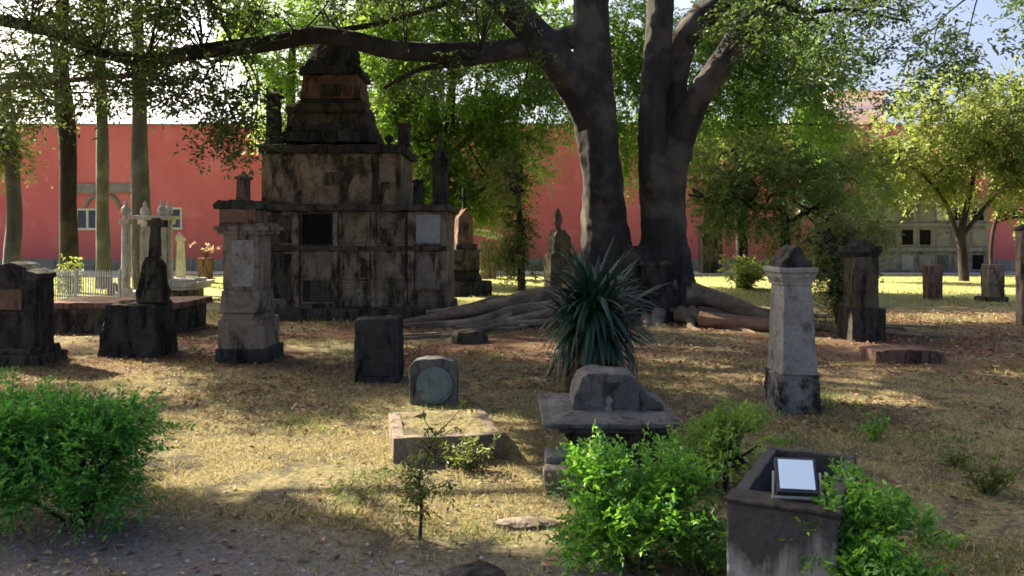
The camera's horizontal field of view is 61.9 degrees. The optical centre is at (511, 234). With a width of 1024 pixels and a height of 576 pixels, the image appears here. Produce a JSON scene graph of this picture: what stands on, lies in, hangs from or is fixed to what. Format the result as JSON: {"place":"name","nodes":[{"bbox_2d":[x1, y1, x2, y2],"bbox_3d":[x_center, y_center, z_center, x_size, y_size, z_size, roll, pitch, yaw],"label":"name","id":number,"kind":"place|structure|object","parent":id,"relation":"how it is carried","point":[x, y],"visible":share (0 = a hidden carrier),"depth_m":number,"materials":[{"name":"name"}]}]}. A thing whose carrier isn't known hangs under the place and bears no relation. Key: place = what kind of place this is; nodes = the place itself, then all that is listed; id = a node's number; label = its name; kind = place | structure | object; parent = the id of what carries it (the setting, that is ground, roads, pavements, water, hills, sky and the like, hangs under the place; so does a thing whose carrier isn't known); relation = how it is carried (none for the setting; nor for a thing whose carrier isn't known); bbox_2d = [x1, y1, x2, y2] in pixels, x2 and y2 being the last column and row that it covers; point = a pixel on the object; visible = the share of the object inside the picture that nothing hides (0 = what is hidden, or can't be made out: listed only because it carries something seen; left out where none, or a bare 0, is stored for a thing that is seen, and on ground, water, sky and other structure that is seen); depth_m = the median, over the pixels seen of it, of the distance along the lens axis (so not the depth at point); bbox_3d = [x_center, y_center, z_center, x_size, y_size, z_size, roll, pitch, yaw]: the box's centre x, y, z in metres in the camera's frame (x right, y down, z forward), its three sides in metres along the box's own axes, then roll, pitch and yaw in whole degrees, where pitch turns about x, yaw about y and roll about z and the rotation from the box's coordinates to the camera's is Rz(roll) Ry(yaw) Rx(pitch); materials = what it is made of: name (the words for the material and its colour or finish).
{"place":"outdoors","nodes":[
{"label":"outdoors","id":0,"kind":"place"},
{"bbox_2d":[0,275,1023,575],"bbox_3d":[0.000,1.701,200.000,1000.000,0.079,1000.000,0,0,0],"label":"ground","id":1,"kind":"structure","parent":0,"point":[272,481],"depth_m":6.70,"materials":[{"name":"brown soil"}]},
{"bbox_2d":[0,261,67,367],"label":"gabled headstone","id":2,"kind":"object","parent":1,"relation":"on","point":[26,313],"visible":0.98,"depth_m":11.00,"materials":[{"name":"stone"}]},
{"bbox_2d":[0,80,75,263],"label":"tree","id":3,"kind":"object","parent":1,"relation":"on","point":[11,164],"visible":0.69,"depth_m":21.89,"materials":[{"name":"green plant"}]},
{"bbox_2d":[54,253,87,297],"bbox_3d":[-11.414,1.117,21.997,0.781,1.272,0.937,0,0,0],"label":"fence creeper","id":4,"kind":"object","parent":1,"relation":"on","point":[65,266],"visible":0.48,"depth_m":21.98,"materials":[{"name":"plant"}]},
{"bbox_2d":[0,0,161,292],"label":"dark trunk tree","id":5,"kind":"object","parent":1,"relation":"on","point":[68,234],"visible":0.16,"depth_m":24.82,"materials":[{"name":"green plant"}]},
{"bbox_2d":[50,269,120,299],"bbox_3d":[-10.771,1.320,21.050,2.803,0.960,0.060,0,0,19],"label":"iron fence","id":6,"kind":"object","parent":1,"relation":"on","point":[74,275],"visible":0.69,"depth_m":20.91,"materials":[{"name":"white metal"}]},
{"bbox_2d":[30,0,165,288],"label":"slim trunk tree","id":7,"kind":"object","parent":1,"relation":"on","point":[103,253],"visible":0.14,"depth_m":26.83,"materials":[{"name":"green plant"}]},
{"bbox_2d":[0,365,196,551],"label":"feathery bush","id":8,"kind":"object","parent":1,"relation":"on","point":[39,440],"visible":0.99,"depth_m":4.92,"materials":[{"name":"green plant"}]},
{"bbox_2d":[106,283,117,295],"bbox_3d":[-11.019,1.544,23.547,0.272,0.422,0.209,0,0,0],"label":"dark stone","id":9,"kind":"object","parent":1,"relation":"on","point":[111,289],"visible":0.32,"depth_m":23.45,"materials":[{"name":"stone"}]},
{"bbox_2d":[54,296,212,333],"bbox_3d":[-6.956,1.449,15.422,2.565,0.595,1.632,0,0,0],"label":"box tomb","id":10,"kind":"object","parent":1,"relation":"on","point":[79,314],"visible":0.5,"depth_m":14.64,"materials":[{"name":"stone"}]},
{"bbox_2d":[57,0,219,289],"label":"straight trunk tree","id":11,"kind":"object","parent":1,"relation":"on","point":[140,186],"visible":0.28,"depth_m":23.80,"materials":[{"name":"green plant"}]},
{"bbox_2d":[97,218,179,357],"bbox_3d":[-5.296,0.761,12.123,0.910,1.993,0.816,0,0,0],"label":"broken cross pedestal","id":12,"kind":"object","parent":1,"relation":"on","point":[143,325],"visible":0.93,"depth_m":11.83,"materials":[{"name":"stone"}]},
{"bbox_2d":[116,200,179,296],"bbox_3d":[-9.331,0.461,22.063,1.461,2.702,1.065,0,0,0],"label":"columned monument","id":13,"kind":"object","parent":1,"relation":"on","point":[164,213],"visible":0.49,"depth_m":21.68,"materials":[{"name":"white stone"}]},
{"bbox_2d":[173,233,185,277],"bbox_3d":[-10.955,0.840,28.200,0.420,1.820,0.400,0,0,0],"label":"white post","id":14,"kind":"object","parent":1,"relation":"on","point":[180,239],"visible":0.77,"depth_m":28.10,"materials":[{"name":"stone"}]},
{"bbox_2d":[168,277,213,295],"bbox_3d":[-8.541,1.468,22.298,0.994,0.678,1.609,0,0,0],"label":"table tomb","id":15,"kind":"object","parent":1,"relation":"on","point":[187,286],"visible":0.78,"depth_m":21.75,"materials":[{"name":"white stone"}]},
{"bbox_2d":[189,241,220,281],"bbox_3d":[-10.973,1.005,30.464,1.084,1.551,0.587,0,0,0],"label":"potted plant","id":16,"kind":"object","parent":1,"relation":"on","point":[205,264],"visible":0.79,"depth_m":30.27,"materials":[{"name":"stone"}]},
{"bbox_2d":[213,171,283,363],"bbox_3d":[-3.540,0.439,11.521,0.711,2.585,0.857,0,0,0],"label":"pedestal monument","id":17,"kind":"object","parent":1,"relation":"on","point":[248,329],"visible":0.98,"depth_m":11.14,"materials":[{"name":"stone"}]},
{"bbox_2d":[212,0,436,154],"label":"fresh green tree","id":18,"kind":"object","parent":1,"relation":"on","point":[289,82],"visible":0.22,"depth_m":33.15,"materials":[{"name":"green plant"}]},
{"bbox_2d":[258,26,459,320],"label":"mausoleum","id":19,"kind":"structure","parent":1,"relation":"on","point":[367,230],"depth_m":17.01,"materials":[{"name":"stone"}]},
{"bbox_2d":[353,315,404,382],"bbox_3d":[-1.560,1.380,10.031,0.556,0.863,0.525,0,0,0],"label":"square stone","id":20,"kind":"object","parent":1,"relation":"on","point":[378,348],"visible":0.78,"depth_m":9.79,"materials":[{"name":"grey stone"}]},
{"bbox_2d":[380,400,478,540],"bbox_3d":[-0.454,1.342,4.749,0.497,0.817,0.413,0,0,12],"label":"sapling","id":21,"kind":"object","parent":1,"relation":"on","point":[421,495],"visible":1,"depth_m":4.73,"materials":[{"name":"green plant"}]},
{"bbox_2d":[409,355,458,404],"bbox_3d":[-0.794,1.513,8.664,0.502,0.545,0.242,0,0,0],"label":"medallion stone","id":22,"kind":"object","parent":1,"relation":"on","point":[433,378],"visible":0.86,"depth_m":8.58,"materials":[{"name":"stone"}]},
{"bbox_2d":[389,409,501,463],"bbox_3d":[-0.566,1.660,6.903,0.832,0.321,1.060,0,0,-10],"label":"kerbed grave","id":23,"kind":"object","parent":1,"relation":"on","point":[406,427],"visible":0.66,"depth_m":6.59,"materials":[{"name":"beige stone"}]},
{"bbox_2d":[338,0,576,245],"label":"tree","id":24,"kind":"object","parent":1,"relation":"on","point":[479,121],"visible":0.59,"depth_m":28.01,"materials":[{"name":"green plant"}]},
{"bbox_2d":[432,432,500,470],"bbox_3d":[-0.326,1.591,6.136,0.497,0.379,0.345,0,0,0],"label":"grave weed","id":25,"kind":"object","parent":1,"relation":"on","point":[469,457],"visible":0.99,"depth_m":6.15,"materials":[{"name":"green plant"}]},
{"bbox_2d":[450,328,487,343],"bbox_3d":[-0.685,1.624,13.601,0.618,0.266,0.383,0,0,0],"label":"rounded stone","id":26,"kind":"object","parent":1,"relation":"on","point":[466,336],"visible":0.95,"depth_m":13.46,"materials":[{"name":"grey stone"}]},
{"bbox_2d":[438,562,503,575],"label":"buried stone","id":27,"kind":"object","parent":1,"relation":"on","point":[468,569],"visible":1,"depth_m":4.22,"materials":[{"name":"grey stone"}]},
{"bbox_2d":[454,188,491,296],"bbox_3d":[-1.330,0.246,23.884,1.337,3.072,0.936,0,0,-24],"label":"cross stele","id":28,"kind":"object","parent":1,"relation":"on","point":[468,280],"visible":0.64,"depth_m":23.54,"materials":[{"name":"stone"}]},
{"bbox_2d":[474,229,501,278],"bbox_3d":[-0.900,0.790,32.855,1.125,2.040,1.264,0,0,0],"label":"roofed tomb","id":29,"kind":"object","parent":1,"relation":"on","point":[486,249],"visible":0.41,"depth_m":32.38,"materials":[{"name":"beige stone"}]},
{"bbox_2d":[471,149,543,291],"bbox_3d":[-0.004,-0.243,26.046,2.515,4.681,2.331,0,0,0],"label":"tree","id":30,"kind":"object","parent":1,"relation":"on","point":[515,249],"depth_m":25.80,"materials":[{"name":"green plant"}]},
{"bbox_2d":[0,0,1023,338],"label":"great ficus","id":31,"kind":"object","parent":1,"relation":"on","point":[670,112],"visible":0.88,"depth_m":15.65,"materials":[{"name":"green plant"}]},
{"bbox_2d":[0,123,1023,270],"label":"boundary wall","id":32,"kind":"structure","parent":1,"relation":"on","point":[190,193],"depth_m":40.00,"materials":[{"name":"red paint"}]},
{"bbox_2d":[77,209,95,229],"bbox_3d":[-19.888,-0.715,39.944,1.175,1.020,0.107,0,0,0],"label":"window","id":33,"kind":"structure","parent":32,"relation":"in","point":[86,217],"depth_m":39.98,"materials":[{"name":"white glass"}]},
{"bbox_2d":[172,207,182,229],"bbox_3d":[-16.013,-0.753,39.944,1.225,1.045,0.107,0,0,0],"label":"window","id":34,"kind":"structure","parent":32,"relation":"in","point":[177,211],"depth_m":39.98,"materials":[{"name":"white glass"}]},
{"bbox_2d":[0,309,1023,575],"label":"fallen leaves","id":35,"kind":"object","parent":1,"relation":"on","point":[536,383],"visible":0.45,"depth_m":9.79,"materials":[{"name":"brown plant"}]},
{"bbox_2d":[1,328,1023,575],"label":"green tufts","id":36,"kind":"object","parent":1,"relation":"on","point":[849,436],"visible":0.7,"depth_m":7.00,"materials":[{"name":"green plant"}]},
{"bbox_2d":[9,329,1021,575],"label":"pebbles","id":37,"kind":"object","parent":1,"relation":"on","point":[381,505],"visible":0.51,"depth_m":4.88,"materials":[{"name":"stone"}]},
{"bbox_2d":[492,518,556,530],"bbox_3d":[0.075,1.712,4.993,0.399,0.093,0.150,0,0,0],"label":"earth ridge stone","id":38,"kind":"object","parent":1,"relation":"on","point":[511,524],"visible":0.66,"depth_m":4.95,"materials":[{"name":"beige stone"}]},
{"bbox_2d":[54,276,1020,328],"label":"lawn grass","id":39,"kind":"structure","parent":1,"relation":"on","point":[755,287],"depth_m":21.05,"materials":[{"name":"green plant"}]},
{"bbox_2d":[544,208,574,286],"bbox_3d":[1.317,0.530,23.681,0.768,2.555,0.525,0,0,-20],"label":"finial stele","id":40,"kind":"object","parent":1,"relation":"on","point":[557,236],"visible":0.62,"depth_m":23.47,"materials":[{"name":"stone"}]},
{"bbox_2d":[543,446,627,495],"bbox_3d":[0.484,1.636,5.738,0.567,0.340,0.430,0,0,0],"label":"grave border","id":41,"kind":"object","parent":1,"relation":"on","point":[553,460],"visible":0.23,"depth_m":5.54,"materials":[{"name":"beige stone"}]},
{"bbox_2d":[508,234,681,392],"bbox_3d":[0.858,0.887,9.138,1.850,1.835,1.732,0,0,0],"label":"yucca","id":42,"kind":"object","parent":1,"relation":"on","point":[594,331],"visible":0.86,"depth_m":8.91,"materials":[{"name":"green plant"}]},
{"bbox_2d":[538,365,682,473],"bbox_3d":[0.701,1.407,6.474,0.983,0.803,1.157,0,0,0],"label":"sarcophagus","id":43,"kind":"object","parent":1,"relation":"on","point":[620,402],"visible":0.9,"depth_m":6.21,"materials":[{"name":"stone"}]},
{"bbox_2d":[531,420,730,575],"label":"bright bush","id":44,"kind":"object","parent":1,"relation":"on","point":[657,503],"visible":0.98,"depth_m":4.25,"materials":[{"name":"green plant"}]},
{"bbox_2d":[637,261,669,316],"bbox_3d":[2.738,1.126,16.645,0.596,1.241,0.538,0,0,0],"label":"capped stele","id":45,"kind":"object","parent":1,"relation":"on","point":[653,274],"visible":0.65,"depth_m":16.38,"materials":[{"name":"stone"}]},
{"bbox_2d":[695,223,723,272],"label":"squat pillar","id":46,"kind":"structure","parent":1,"relation":"on","point":[708,259],"depth_m":36.27,"materials":[{"name":"stone"}]},
{"bbox_2d":[642,396,795,491],"bbox_3d":[1.354,1.486,5.611,1.089,0.831,0.843,0,0,0],"label":"pale bush","id":47,"kind":"object","parent":1,"relation":"on","point":[714,430],"visible":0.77,"depth_m":5.58,"materials":[{"name":"green plant"}]},
{"bbox_2d":[698,311,769,331],"bbox_3d":[3.969,1.542,15.207,1.281,0.324,0.276,0,0,29],"label":"fallen log","id":48,"kind":"object","parent":1,"relation":"on","point":[714,319],"visible":0.92,"depth_m":15.12,"materials":[{"name":"brown wood"}]},
{"bbox_2d":[609,0,877,287],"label":"backlit tree","id":49,"kind":"object","parent":1,"relation":"on","point":[747,104],"visible":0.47,"depth_m":26.55,"materials":[{"name":"green plant"}]},
{"bbox_2d":[717,254,771,289],"bbox_3d":[7.345,1.228,26.345,2.082,1.263,1.701,0,0,0],"label":"lawn bush","id":50,"kind":"object","parent":1,"relation":"on","point":[747,277],"visible":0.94,"depth_m":26.22,"materials":[{"name":"green plant"}]},
{"bbox_2d":[723,446,857,575],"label":"concrete planter","id":51,"kind":"object","parent":1,"relation":"on","point":[760,521],"visible":0.68,"depth_m":3.69,"materials":[{"name":"concrete"}]},
{"bbox_2d":[771,457,821,499],"bbox_3d":[1.249,1.072,3.757,0.212,0.167,0.142,0,0,10],"label":"floodlight","id":52,"kind":"object","parent":51,"relation":"on","point":[794,477],"visible":0.98,"depth_m":3.73,"materials":[{"name":"black metal"}]},
{"bbox_2d":[763,244,820,414],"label":"grey pillar","id":53,"kind":"structure","parent":1,"relation":"on","point":[792,381],"depth_m":8.15,"materials":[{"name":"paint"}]},
{"bbox_2d":[686,121,913,282],"bbox_3d":[8.023,-0.747,24.003,7.309,4.988,3.858,0,0,-11],"label":"spreading tree","id":54,"kind":"object","parent":1,"relation":"on","point":[718,199],"visible":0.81,"depth_m":23.56,"materials":[{"name":"green plant"}]},
{"bbox_2d":[787,100,843,278],"bbox_3d":[11.480,-1.726,32.061,2.377,7.052,2.357,0,0,-44],"label":"dark conifer","id":55,"kind":"object","parent":1,"relation":"on","point":[805,204],"visible":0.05,"depth_m":31.80,"materials":[{"name":"green plant"}]},
{"bbox_2d":[785,90,886,123],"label":"pale house","id":56,"kind":"structure","parent":1,"relation":"on","point":[866,105],"depth_m":62.20,"materials":[{"name":"white paint"}]},
{"bbox_2d":[792,205,904,324],"bbox_3d":[6.274,0.805,15.991,2.426,2.726,1.595,0,0,-40],"label":"pillar shrub","id":57,"kind":"object","parent":1,"relation":"on","point":[843,232],"visible":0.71,"depth_m":15.62,"materials":[{"name":"green plant"}]},
{"bbox_2d":[837,240,885,341],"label":"mossy pillar","id":58,"kind":"structure","parent":1,"relation":"on","point":[861,314],"depth_m":13.60,"materials":[{"name":"stone"}]},
{"bbox_2d":[859,411,890,441],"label":"weed","id":59,"kind":"object","parent":1,"relation":"on","point":[872,429],"visible":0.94,"depth_m":6.96,"materials":[{"name":"green plant"}]},
{"bbox_2d":[777,456,973,575],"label":"trimmed bush","id":60,"kind":"object","parent":1,"relation":"on","point":[867,546],"visible":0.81,"depth_m":3.69,"materials":[{"name":"green plant"}]},
{"bbox_2d":[859,344,944,363],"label":"ground slab","id":61,"kind":"structure","parent":1,"relation":"on","point":[885,353],"depth_m":11.24,"materials":[{"name":"stone"}]},
{"bbox_2d":[847,182,991,271],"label":"columbarium","id":62,"kind":"structure","parent":1,"relation":"on","point":[927,238],"depth_m":36.96,"materials":[{"name":"grey paint"}]},
{"bbox_2d":[840,56,1023,280],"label":"yellow leaf tree","id":63,"kind":"object","parent":1,"relation":"on","point":[994,138],"visible":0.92,"depth_m":30.44,"materials":[{"name":"green plant"}]},
{"bbox_2d":[922,265,942,299],"bbox_3d":[11.077,1.275,22.479,0.377,0.962,0.398,0,0,0],"label":"gravestone","id":64,"kind":"object","parent":1,"relation":"on","point":[932,282],"visible":0.86,"depth_m":22.30,"materials":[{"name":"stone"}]},
{"bbox_2d":[937,443,977,468],"bbox_3d":[3.195,1.608,6.156,0.242,0.235,0.354,0,0,0],"label":"wiry weed","id":65,"kind":"object","parent":1,"relation":"on","point":[959,457],"visible":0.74,"depth_m":6.12,"materials":[{"name":"green plant"}]},
{"bbox_2d":[938,446,1023,495],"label":"dry tuft","id":66,"kind":"object","parent":1,"relation":"on","point":[997,476],"visible":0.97,"depth_m":5.51,"materials":[{"name":"green plant"}]},
{"bbox_2d":[974,264,1008,301],"bbox_3d":[12.277,1.248,21.863,0.620,1.006,0.575,0,0,0],"label":"footed stump","id":67,"kind":"object","parent":1,"relation":"on","point":[992,281],"visible":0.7,"depth_m":21.59,"materials":[{"name":"beige stone"}]},
{"bbox_2d":[982,175,1023,263],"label":"edge sapling","id":68,"kind":"object","parent":1,"relation":"on","point":[994,225],"visible":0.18,"depth_m":32.94,"materials":[{"name":"green plant"}]},
{"bbox_2d":[1013,224,1023,325],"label":"tall edge pillar","id":69,"kind":"structure","parent":1,"relation":"on","point":[1019,259],"depth_m":15.88,"materials":[{"name":"beige stone"}]},
{"bbox_2d":[0,0,1023,123],"label":"sky","id":70,"kind":"structure","parent":0,"point":[979,33],"materials":[{"name":"white"}]},
{"bbox_2d":[56,271,1015,275],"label":"path","id":71,"kind":"structure","parent":0,"point":[696,273],"depth_m":36.04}
]}

